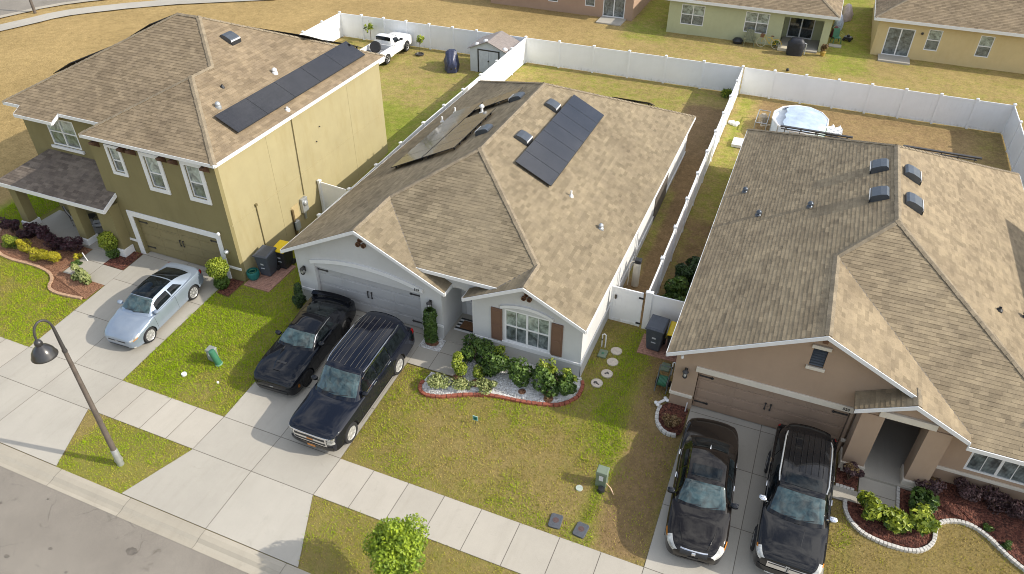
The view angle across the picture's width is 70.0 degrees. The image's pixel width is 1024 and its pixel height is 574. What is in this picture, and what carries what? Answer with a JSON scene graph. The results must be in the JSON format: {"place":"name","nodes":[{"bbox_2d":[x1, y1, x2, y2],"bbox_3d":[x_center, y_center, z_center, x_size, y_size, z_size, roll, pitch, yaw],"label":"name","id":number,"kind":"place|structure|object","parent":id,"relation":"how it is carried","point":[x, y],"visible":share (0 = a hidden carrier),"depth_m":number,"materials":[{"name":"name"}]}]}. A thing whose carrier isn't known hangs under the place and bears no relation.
{"place":"outdoors","nodes":[
{"label":"outdoors","id":0,"kind":"place"},
{"bbox_2d":[0,0,77,14],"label":"road","id":1,"kind":"structure","parent":0,"point":[9,6],"depth_m":62.15,"materials":[{"name":"asphalt"}]},
{"bbox_2d":[0,0,95,17],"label":"kerb","id":2,"kind":"structure","parent":1,"relation":"on","point":[28,10],"depth_m":61.65,"materials":[{"name":"concrete"}]},
{"bbox_2d":[0,251,229,465],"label":"driveway","id":3,"kind":"structure","parent":0,"point":[45,407],"depth_m":28.58,"materials":[{"name":"concrete"}]},
{"bbox_2d":[104,262,203,347],"bbox_3d":[-14.919,0.608,30.417,2.073,1.425,4.437,13,44,16],"label":"parked coupe","id":4,"kind":"object","parent":3,"relation":"on","point":[153,304],"visible":1,"depth_m":29.77,"materials":[{"name":"silver paint"}]},
{"bbox_2d":[0,466,247,573],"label":"road","id":5,"kind":"structure","parent":0,"point":[78,536],"depth_m":22.66,"materials":[{"name":"asphalt"}]},
{"bbox_2d":[0,0,254,30],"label":"path","id":6,"kind":"structure","parent":0,"point":[27,21],"depth_m":61.18,"materials":[{"name":"concrete"}]},
{"bbox_2d":[121,310,423,566],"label":"driveway","id":7,"kind":"structure","parent":0,"point":[249,470],"depth_m":24.52,"materials":[{"name":"concrete"}]},
{"bbox_2d":[254,290,355,395],"bbox_3d":[-8.049,2.060,28.560,2.151,1.350,4.821,13,44,16],"label":"parked coupe","id":8,"kind":"object","parent":7,"relation":"on","point":[297,352],"visible":1,"depth_m":27.93,"materials":[{"name":"black paint"}]},
{"bbox_2d":[289,311,414,451],"bbox_3d":[-5.778,3.240,26.699,2.342,1.930,5.786,14,44,18],"label":"parked suv","id":9,"kind":"object","parent":7,"relation":"on","point":[364,364],"visible":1,"depth_m":25.85,"materials":[{"name":"blue paint"}]},
{"bbox_2d":[0,337,643,573],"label":"sidewalk","id":10,"kind":"structure","parent":0,"point":[509,544],"depth_m":23.62,"materials":[{"name":"concrete"}]},
{"bbox_2d":[444,49,459,72],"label":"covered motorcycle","id":11,"kind":"object","parent":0,"point":[451,62],"visible":1,"depth_m":49.93,"materials":[{"name":"fabric"}]},
{"bbox_2d":[454,318,472,333],"bbox_3d":[-1.731,1.609,29.899,1.060,0.028,0.800,14,40,18],"label":"door mat","id":12,"kind":"object","parent":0,"point":[465,325],"depth_m":29.90,"materials":[{"name":"brown fabric"}]},
{"bbox_2d":[0,0,1023,573],"bbox_3d":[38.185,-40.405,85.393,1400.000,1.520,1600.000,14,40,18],"label":"ground","id":13,"kind":"structure","parent":0,"point":[416,90],"depth_m":32.44,"materials":[{"name":"plant"}]},
{"bbox_2d":[0,228,82,299],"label":"bed edging","id":14,"kind":"object","parent":13,"relation":"on","point":[50,274],"visible":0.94,"depth_m":33.07,"materials":[{"name":"concrete"}]},
{"bbox_2d":[0,226,103,298],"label":"mulch bed","id":15,"kind":"object","parent":13,"relation":"on","point":[62,282],"visible":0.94,"depth_m":33.59,"materials":[{"name":"wood"}]},
{"bbox_2d":[0,217,19,232],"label":"shrub","id":16,"kind":"object","parent":15,"relation":"on","point":[13,224],"visible":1,"depth_m":35.08,"materials":[{"name":"purple plant"}]},
{"bbox_2d":[1,234,19,248],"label":"shrub","id":17,"kind":"object","parent":15,"relation":"on","point":[9,241],"visible":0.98,"depth_m":34.35,"materials":[{"name":"green plant"}]},
{"bbox_2d":[15,222,39,238],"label":"shrub","id":18,"kind":"object","parent":15,"relation":"on","point":[28,231],"visible":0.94,"depth_m":34.82,"materials":[{"name":"purple plant"}]},
{"bbox_2d":[38,251,60,262],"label":"shrub","id":19,"kind":"object","parent":15,"relation":"on","point":[52,256],"visible":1,"depth_m":33.26,"materials":[{"name":"plant"}]},
{"bbox_2d":[43,233,64,250],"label":"shrub","id":20,"kind":"object","parent":15,"relation":"on","point":[57,242],"visible":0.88,"depth_m":34.00,"materials":[{"name":"purple plant"}]},
{"bbox_2d":[60,236,83,252],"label":"shrub","id":21,"kind":"object","parent":15,"relation":"on","point":[72,245],"visible":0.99,"depth_m":33.86,"materials":[{"name":"purple plant"}]},
{"bbox_2d":[31,319,123,466],"bbox_3d":[-13.507,3.630,22.776,0.720,6.687,1.166,14,40,18],"label":"street lamp","id":22,"kind":"object","parent":13,"relation":"on","point":[42,353],"visible":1,"depth_m":21.89,"materials":[{"name":"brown metal"}]},
{"bbox_2d":[63,249,122,285],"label":"walkway","id":23,"kind":"structure","parent":13,"relation":"on","point":[96,269],"depth_m":33.29,"materials":[{"name":"concrete"}]},
{"bbox_2d":[104,251,141,269],"bbox_3d":[-17.920,-1.294,33.740,1.200,0.109,1.250,14,40,18],"label":"mulch bed","id":24,"kind":"object","parent":13,"relation":"on","point":[121,262],"visible":1,"depth_m":33.62,"materials":[{"name":"wood"}]},
{"bbox_2d":[96,231,119,258],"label":"topiary","id":25,"kind":"object","parent":24,"relation":"on","point":[104,240],"visible":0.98,"depth_m":33.24,"materials":[{"name":"green plant"}]},
{"bbox_2d":[0,443,310,573],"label":"kerb gutter","id":26,"kind":"object","parent":13,"relation":"on","point":[241,557],"visible":1,"depth_m":23.34,"materials":[{"name":"concrete"}]},
{"bbox_2d":[0,12,387,281],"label":"house","id":27,"kind":"structure","parent":13,"relation":"on","point":[199,140],"depth_m":32.71,"materials":[{"name":"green paint"}]},
{"bbox_2d":[47,119,81,149],"bbox_3d":[-20.457,-7.025,33.358,1.750,1.370,0.060,14,40,18],"label":"window","id":28,"kind":"structure","parent":27,"relation":"in","point":[63,133],"depth_m":33.42,"materials":[{"name":"glass"}]},
{"bbox_2d":[109,148,124,172],"bbox_3d":[-16.724,-5.407,31.055,0.580,1.160,0.060,14,40,18],"label":"window","id":29,"kind":"structure","parent":27,"relation":"in","point":[114,154],"depth_m":31.10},
{"bbox_2d":[144,157,165,188],"bbox_3d":[-14.849,-4.791,30.548,0.760,1.470,0.060,14,40,18],"label":"window","id":30,"kind":"structure","parent":27,"relation":"in","point":[153,167],"depth_m":30.59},
{"bbox_2d":[138,218,221,265],"bbox_3d":[-14.772,-1.924,32.816,4.580,1.968,0.115,14,40,18],"label":"garage door","id":31,"kind":"structure","parent":27,"relation":"in","point":[195,248],"depth_m":32.89,"materials":[{"name":"metal"}]},
{"bbox_2d":[185,165,206,198],"bbox_3d":[-12.853,-4.300,29.884,0.760,1.510,0.060,14,40,18],"label":"window","id":32,"kind":"structure","parent":27,"relation":"in","point":[193,173],"depth_m":29.92,"materials":[{"name":"glass"}]},
{"bbox_2d":[217,278,243,295],"bbox_3d":[-12.329,0.015,32.031,0.680,0.092,1.050,14,40,18],"label":"mulch bed","id":33,"kind":"object","parent":13,"relation":"on","point":[234,285],"visible":0.93,"depth_m":32.02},
{"bbox_2d":[205,256,229,289],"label":"topiary","id":34,"kind":"object","parent":33,"relation":"on","point":[218,274],"visible":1,"depth_m":31.36,"materials":[{"name":"green plant"}]},
{"bbox_2d":[244,265,295,291],"bbox_3d":[-10.800,-0.512,32.705,1.342,0.117,1.992,14,40,18],"label":"paver pad","id":35,"kind":"object","parent":13,"relation":"on","point":[265,283],"visible":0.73,"depth_m":32.38,"materials":[{"name":"brick"}]},
{"bbox_2d":[252,245,279,275],"bbox_3d":[-10.866,-1.154,32.488,0.723,1.218,0.920,12,39,14],"label":"wheeled bin","id":36,"kind":"object","parent":35,"relation":"on","point":[265,256],"visible":1,"depth_m":32.21,"materials":[{"name":"plastic"}]},
{"bbox_2d":[273,240,295,268],"bbox_3d":[-10.256,-1.444,32.901,0.670,1.140,0.853,13,39,16],"label":"wheeled bin","id":37,"kind":"object","parent":35,"relation":"on","point":[285,260],"visible":0.66,"depth_m":32.70,"materials":[{"name":"black plastic"}]},
{"bbox_2d":[291,282,306,308],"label":"shrub","id":38,"kind":"object","parent":13,"relation":"on","point":[299,299],"visible":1,"depth_m":30.44,"materials":[{"name":"green plant"}]},
{"bbox_2d":[300,13,341,40],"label":"fence","id":39,"kind":"object","parent":13,"relation":"on","point":[329,29],"visible":0.26,"depth_m":54.11,"materials":[{"name":"white plastic"}]},
{"bbox_2d":[316,179,346,211],"bbox_3d":[-8.703,-4.188,35.863,1.707,2.100,0.170,18,41,22],"label":"fence","id":40,"kind":"object","parent":13,"relation":"on","point":[330,195],"visible":0.55,"depth_m":35.68,"materials":[{"name":"white plastic"}]},
{"bbox_2d":[360,32,411,63],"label":"parked pickup","id":41,"kind":"object","parent":13,"relation":"on","point":[392,43],"visible":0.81,"depth_m":51.77,"materials":[{"name":"white paint"}]},
{"bbox_2d":[362,513,429,573],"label":"street tree","id":42,"kind":"object","parent":13,"relation":"on","point":[395,546],"visible":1,"depth_m":19.80,"materials":[{"name":"green plant"}]},
{"bbox_2d":[317,38,525,216],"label":"fence","id":43,"kind":"object","parent":13,"relation":"on","point":[508,64],"visible":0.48,"depth_m":47.12,"materials":[{"name":"white plastic"}]},
{"bbox_2d":[422,307,438,343],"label":"topiary","id":44,"kind":"object","parent":13,"relation":"on","point":[429,321],"visible":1,"depth_m":28.44,"materials":[{"name":"green plant"}]},
{"bbox_2d":[338,11,526,62],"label":"fence","id":45,"kind":"object","parent":13,"relation":"on","point":[443,38],"visible":0.71,"depth_m":53.58,"materials":[{"name":"white plastic"}]},
{"bbox_2d":[407,341,468,376],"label":"walkway","id":46,"kind":"structure","parent":13,"relation":"on","point":[436,361],"depth_m":28.57,"materials":[{"name":"concrete"}]},
{"bbox_2d":[419,337,445,351],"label":"pebble square","id":47,"kind":"structure","parent":46,"relation":"on","point":[438,347],"depth_m":29.08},
{"bbox_2d":[280,80,696,376],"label":"house","id":48,"kind":"structure","parent":13,"relation":"on","point":[515,218],"depth_m":29.28,"materials":[{"name":"grey paint"}]},
{"bbox_2d":[318,267,422,327],"bbox_3d":[-5.782,0.342,29.863,4.840,2.018,0.115,14,40,18],"label":"garage door","id":49,"kind":"structure","parent":48,"relation":"in","point":[367,295],"depth_m":29.81,"materials":[{"name":"metal"}]},
{"bbox_2d":[504,308,549,351],"bbox_3d":[0.570,1.610,27.369,1.820,1.570,0.060,14,40,18],"label":"window","id":50,"kind":"structure","parent":48,"relation":"in","point":[520,328],"depth_m":27.38,"materials":[{"name":"glass"}]},
{"bbox_2d":[468,31,519,72],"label":"garden shed","id":51,"kind":"structure","parent":13,"relation":"on","point":[484,56],"depth_m":49.65,"materials":[{"name":"metal"}]},
{"bbox_2d":[479,50,488,71],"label":"door","id":52,"kind":"structure","parent":51,"relation":"in","point":[483,55],"depth_m":49.79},
{"bbox_2d":[418,380,583,406],"bbox_3d":[-0.418,3.929,27.134,6.220,0.345,1.214,1,37,1],"label":"bed edging","id":53,"kind":"object","parent":13,"relation":"on","point":[498,396],"visible":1,"depth_m":27.01,"materials":[{"name":"red brick"}]},
{"bbox_2d":[422,352,581,403],"bbox_3d":[-0.394,3.678,27.428,5.721,0.241,2.885,14,40,18],"label":"gravel bed","id":54,"kind":"object","parent":13,"relation":"on","point":[505,386],"visible":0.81,"depth_m":27.31,"materials":[{"name":"gravel"}]},
{"bbox_2d":[426,371,448,388],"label":"shrub","id":55,"kind":"object","parent":54,"relation":"on","point":[436,380],"visible":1,"depth_m":27.20,"materials":[{"name":"green plant"}]},
{"bbox_2d":[445,376,468,389],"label":"shrub","id":56,"kind":"object","parent":54,"relation":"on","point":[460,382],"visible":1,"depth_m":27.29,"materials":[{"name":"green plant"}]},
{"bbox_2d":[451,351,467,375],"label":"shrub","id":57,"kind":"object","parent":54,"relation":"on","point":[459,367],"visible":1,"depth_m":27.32,"materials":[{"name":"green plant"}]},
{"bbox_2d":[460,333,492,364],"bbox_3d":[-1.348,2.415,28.264,1.336,1.010,1.417,3,37,3],"label":"shrub","id":58,"kind":"object","parent":54,"relation":"on","point":[475,345],"visible":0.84,"depth_m":27.95,"materials":[{"name":"green plant"}]},
{"bbox_2d":[475,377,497,394],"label":"shrub","id":59,"kind":"object","parent":54,"relation":"on","point":[486,385],"visible":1,"depth_m":27.10,"materials":[{"name":"green plant"}]},
{"bbox_2d":[480,344,508,377],"bbox_3d":[-0.638,2.820,27.616,1.109,1.256,1.306,-9,38,-12],"label":"shrub","id":60,"kind":"object","parent":54,"relation":"on","point":[493,363],"visible":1,"depth_m":27.34,"materials":[{"name":"green plant"}]},
{"bbox_2d":[506,356,533,387],"bbox_3d":[0.213,3.150,27.134,1.170,1.281,1.001,14,40,18],"label":"shrub","id":61,"kind":"object","parent":54,"relation":"on","point":[518,373],"visible":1,"depth_m":26.87,"materials":[{"name":"green plant"}]},
{"bbox_2d":[531,357,562,397],"bbox_3d":[1.292,3.333,26.918,1.285,1.252,1.386,14,40,18],"label":"shrub","id":62,"kind":"object","parent":54,"relation":"on","point":[545,374],"visible":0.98,"depth_m":26.64,"materials":[{"name":"green plant"}]},
{"bbox_2d":[556,368,577,395],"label":"shrub","id":63,"kind":"object","parent":54,"relation":"on","point":[566,385],"visible":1,"depth_m":26.58,"materials":[{"name":"green plant"}]},
{"bbox_2d":[548,513,562,529],"bbox_3d":[1.382,7.423,23.183,0.400,0.100,0.520,12,39,14],"label":"meter lid","id":64,"kind":"object","parent":13,"relation":"on","point":[555,521],"visible":1,"depth_m":23.13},
{"bbox_2d":[491,0,649,25],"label":"house","id":65,"kind":"structure","parent":13,"relation":"on","point":[615,12],"depth_m":60.03,"materials":[{"name":"paint"}]},
{"bbox_2d":[602,0,625,18],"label":"sliding door","id":66,"kind":"structure","parent":65,"relation":"in","point":[611,8],"depth_m":59.36,"materials":[{"name":"glass"}]},
{"bbox_2d":[572,521,588,538],"bbox_3d":[2.158,7.621,22.929,0.400,0.100,0.520,18,41,22],"label":"meter lid","id":67,"kind":"object","parent":13,"relation":"on","point":[580,530],"visible":1,"depth_m":22.87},
{"bbox_2d":[595,464,609,488],"bbox_3d":[2.955,6.219,23.977,0.398,0.768,0.341,14,40,18],"label":"utility pedestal","id":68,"kind":"object","parent":13,"relation":"on","point":[602,473],"visible":1,"depth_m":23.80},
{"bbox_2d":[608,285,643,326],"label":"gate","id":69,"kind":"structure","parent":13,"relation":"on","point":[625,305],"depth_m":29.46,"materials":[{"name":"white plastic"}]},
{"bbox_2d":[627,257,641,286],"bbox_3d":[5.286,-0.631,31.546,0.461,1.380,0.381,14,40,18],"label":"water softener","id":70,"kind":"object","parent":13,"relation":"on","point":[637,261],"visible":1,"depth_m":31.40,"materials":[{"name":"beige plastic"}]},
{"bbox_2d":[526,38,744,93],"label":"fence","id":71,"kind":"object","parent":13,"relation":"on","point":[677,71],"visible":0.94,"depth_m":48.98,"materials":[{"name":"white plastic"}]},
{"bbox_2d":[637,333,676,361],"bbox_3d":[5.874,2.415,28.874,1.642,0.087,1.142,14,40,18],"label":"paver pad","id":72,"kind":"object","parent":13,"relation":"on","point":[643,349],"visible":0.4,"depth_m":28.70,"materials":[{"name":"brick"}]},
{"bbox_2d":[645,314,670,351],"bbox_3d":[5.650,1.825,28.568,0.750,1.258,0.953,17,40,21],"label":"wheeled bin","id":73,"kind":"object","parent":72,"relation":"on","point":[656,327],"visible":1,"depth_m":28.22,"materials":[{"name":"plastic"}]},
{"bbox_2d":[654,364,671,393],"bbox_3d":[5.566,3.402,26.961,0.560,0.867,0.623,14,40,18],"label":"hose cart","id":74,"kind":"object","parent":13,"relation":"on","point":[661,380],"visible":1,"depth_m":26.90,"materials":[{"name":"green plastic"}]},
{"bbox_2d":[644,291,683,332],"bbox_3d":[6.190,1.187,29.033,1.730,2.100,0.170,14,40,18],"label":"fence","id":75,"kind":"object","parent":13,"relation":"on","point":[669,308],"visible":0.59,"depth_m":28.82,"materials":[{"name":"white plastic"}]},
{"bbox_2d":[655,405,675,437],"bbox_3d":[5.329,4.776,25.967,0.503,0.219,1.454,-8,38,-10],"label":"bed edging","id":76,"kind":"object","parent":13,"relation":"on","point":[663,430],"visible":1,"depth_m":25.74,"materials":[{"name":"concrete"}]},
{"bbox_2d":[659,403,687,434],"bbox_3d":[5.662,4.667,26.070,1.024,0.120,1.385,14,40,18],"label":"mulch bed","id":77,"kind":"object","parent":13,"relation":"on","point":[679,411],"visible":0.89,"depth_m":26.20,"materials":[{"name":"wood"}]},
{"bbox_2d":[661,413,681,427],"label":"shrub","id":78,"kind":"object","parent":77,"relation":"on","point":[673,420],"visible":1,"depth_m":25.66,"materials":[{"name":"brown plant"}]},
{"bbox_2d":[664,276,688,298],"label":"shrub","id":79,"kind":"object","parent":13,"relation":"on","point":[673,287],"visible":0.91,"depth_m":30.64,"materials":[{"name":"green plant"}]},
{"bbox_2d":[674,262,696,285],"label":"shrub","id":80,"kind":"object","parent":13,"relation":"on","point":[685,270],"visible":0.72,"depth_m":31.58,"materials":[{"name":"green plant"}]},
{"bbox_2d":[641,68,742,328],"bbox_3d":[9.973,-6.063,38.080,0.170,2.674,24.480,14,40,17],"label":"fence","id":81,"kind":"object","parent":13,"relation":"on","point":[666,259],"visible":0.98,"depth_m":35.12,"materials":[{"name":"white plastic"}]},
{"bbox_2d":[666,0,843,52],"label":"house","id":82,"kind":"structure","parent":13,"relation":"on","point":[810,22],"depth_m":54.74,"materials":[{"name":"green paint"}]},
{"bbox_2d":[680,4,705,25],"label":"window","id":83,"kind":"structure","parent":82,"relation":"in","point":[690,14],"depth_m":55.84,"materials":[{"name":"glass"}]},
{"bbox_2d":[743,11,770,33],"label":"window","id":84,"kind":"structure","parent":82,"relation":"in","point":[759,22],"depth_m":54.37,"materials":[{"name":"glass"}]},
{"bbox_2d":[786,17,815,39],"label":"sliding door","id":85,"kind":"structure","parent":82,"relation":"in","point":[797,27],"depth_m":55.40,"materials":[{"name":"glass"}]},
{"bbox_2d":[786,37,806,55],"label":"covered grill","id":86,"kind":"object","parent":13,"relation":"on","point":[796,46],"visible":1,"depth_m":52.69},
{"bbox_2d":[769,105,828,136],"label":"pool","id":87,"kind":"structure","parent":13,"relation":"on","point":[805,117],"depth_m":42.11,"materials":[{"name":"white plastic"}]},
{"bbox_2d":[666,125,1023,502],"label":"house","id":88,"kind":"structure","parent":13,"relation":"on","point":[861,302],"depth_m":24.81,"materials":[{"name":"brown paint"}]},
{"bbox_2d":[692,373,848,441],"bbox_3d":[8.788,4.126,25.161,4.920,1.818,0.115,14,40,18],"label":"garage door","id":89,"kind":"structure","parent":88,"relation":"in","point":[756,405],"depth_m":25.21,"materials":[{"name":"metal"}]},
{"bbox_2d":[963,452,1023,484],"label":"window","id":90,"kind":"structure","parent":88,"relation":"in","point":[993,467],"depth_m":22.88,"materials":[{"name":"glass"}]},
{"bbox_2d":[835,464,858,489],"bbox_3d":[11.041,6.248,24.069,0.700,0.083,0.850,14,40,18],"label":"mulch bed","id":91,"kind":"object","parent":13,"relation":"on","point":[841,478],"visible":0.74,"depth_m":23.99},
{"bbox_2d":[843,461,864,479],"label":"shrub","id":92,"kind":"object","parent":91,"relation":"on","point":[852,469],"visible":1,"depth_m":23.62,"materials":[{"name":"brown plant"}]},
{"bbox_2d":[832,477,895,507],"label":"walkway","id":93,"kind":"structure","parent":13,"relation":"on","point":[885,494],"depth_m":23.65,"materials":[{"name":"concrete"}]},
{"bbox_2d":[740,67,1016,133],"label":"fence","id":94,"kind":"object","parent":13,"relation":"on","point":[943,109],"visible":0.98,"depth_m":44.47,"materials":[{"name":"white plastic"}]},
{"bbox_2d":[842,499,1023,571],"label":"bed edging","id":95,"kind":"object","parent":13,"relation":"on","point":[999,548],"visible":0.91,"depth_m":22.31,"materials":[{"name":"white stone"}]},
{"bbox_2d":[847,481,1023,565],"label":"mulch bed","id":96,"kind":"object","parent":13,"relation":"on","point":[978,513],"visible":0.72,"depth_m":22.78,"materials":[{"name":"wood"}]},
{"bbox_2d":[856,490,891,521],"bbox_3d":[11.290,6.846,22.795,0.938,0.934,1.017,2,37,3],"label":"shrub","id":97,"kind":"object","parent":96,"relation":"on","point":[872,506],"visible":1,"depth_m":22.57,"materials":[{"name":"green plant"}]},
{"bbox_2d":[882,506,914,534],"bbox_3d":[11.841,7.210,22.498,0.839,0.752,0.915,-21,42,-26],"label":"shrub","id":98,"kind":"object","parent":96,"relation":"on","point":[898,522],"visible":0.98,"depth_m":22.34,"materials":[{"name":"green plant"}]},
{"bbox_2d":[908,486,940,512],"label":"shrub","id":99,"kind":"object","parent":96,"relation":"on","point":[923,496],"visible":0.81,"depth_m":22.83,"materials":[{"name":"green plant"}]},
{"bbox_2d":[908,502,941,536],"bbox_3d":[12.654,7.188,22.444,0.992,0.913,0.932,-20,42,-25],"label":"shrub","id":100,"kind":"object","parent":96,"relation":"on","point":[923,520],"visible":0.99,"depth_m":22.25,"materials":[{"name":"green plant"}]},
{"bbox_2d":[914,476,946,495],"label":"shrub","id":101,"kind":"object","parent":96,"relation":"on","point":[932,483],"visible":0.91,"depth_m":23.22,"materials":[{"name":"purple plant"}]},
{"bbox_2d":[953,477,986,502],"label":"shrub","id":102,"kind":"object","parent":96,"relation":"on","point":[966,489],"visible":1,"depth_m":23.03,"materials":[{"name":"purple plant"}]},
{"bbox_2d":[982,484,1012,514],"bbox_3d":[15.302,6.689,23.020,0.970,0.674,0.874,14,40,18],"label":"shrub","id":103,"kind":"object","parent":96,"relation":"on","point":[1001,500],"visible":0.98,"depth_m":22.89,"materials":[{"name":"purple plant"}]},
{"bbox_2d":[1005,499,1023,519],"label":"shrub","id":104,"kind":"object","parent":96,"relation":"on","point":[1018,513],"visible":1,"depth_m":22.58,"materials":[{"name":"purple plant"}]},
{"bbox_2d":[870,0,1023,73],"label":"house","id":105,"kind":"structure","parent":13,"relation":"on","point":[985,34],"depth_m":50.96,"materials":[{"name":"paint"}]},
{"bbox_2d":[881,27,915,56],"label":"sliding door","id":106,"kind":"structure","parent":105,"relation":"in","point":[898,41],"depth_m":52.36,"materials":[{"name":"glass"}]},
{"bbox_2d":[923,29,943,50],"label":"window","id":107,"kind":"structure","parent":105,"relation":"in","point":[932,42],"depth_m":51.48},
{"bbox_2d":[974,35,995,57],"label":"window","id":108,"kind":"structure","parent":105,"relation":"in","point":[985,44],"depth_m":50.49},
{"bbox_2d":[1002,106,1023,187],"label":"fence","id":109,"kind":"object","parent":13,"relation":"on","point":[1013,134],"visible":0.77,"depth_m":40.01,"materials":[{"name":"white plastic"}]},
{"bbox_2d":[642,401,823,573],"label":"driveway","id":110,"kind":"structure","parent":0,"point":[755,443],"depth_m":23.25,"materials":[{"name":"concrete"}]},
{"bbox_2d":[664,418,738,564],"bbox_3d":[6.076,6.235,23.157,2.149,1.518,4.948,11,43,14],"label":"parked sedan","id":111,"kind":"object","parent":110,"relation":"on","point":[702,505],"visible":1,"depth_m":22.39,"materials":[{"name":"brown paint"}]},
{"bbox_2d":[750,423,837,573],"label":"parked suv","id":112,"kind":"object","parent":110,"relation":"on","point":[791,531],"visible":1,"depth_m":21.77,"materials":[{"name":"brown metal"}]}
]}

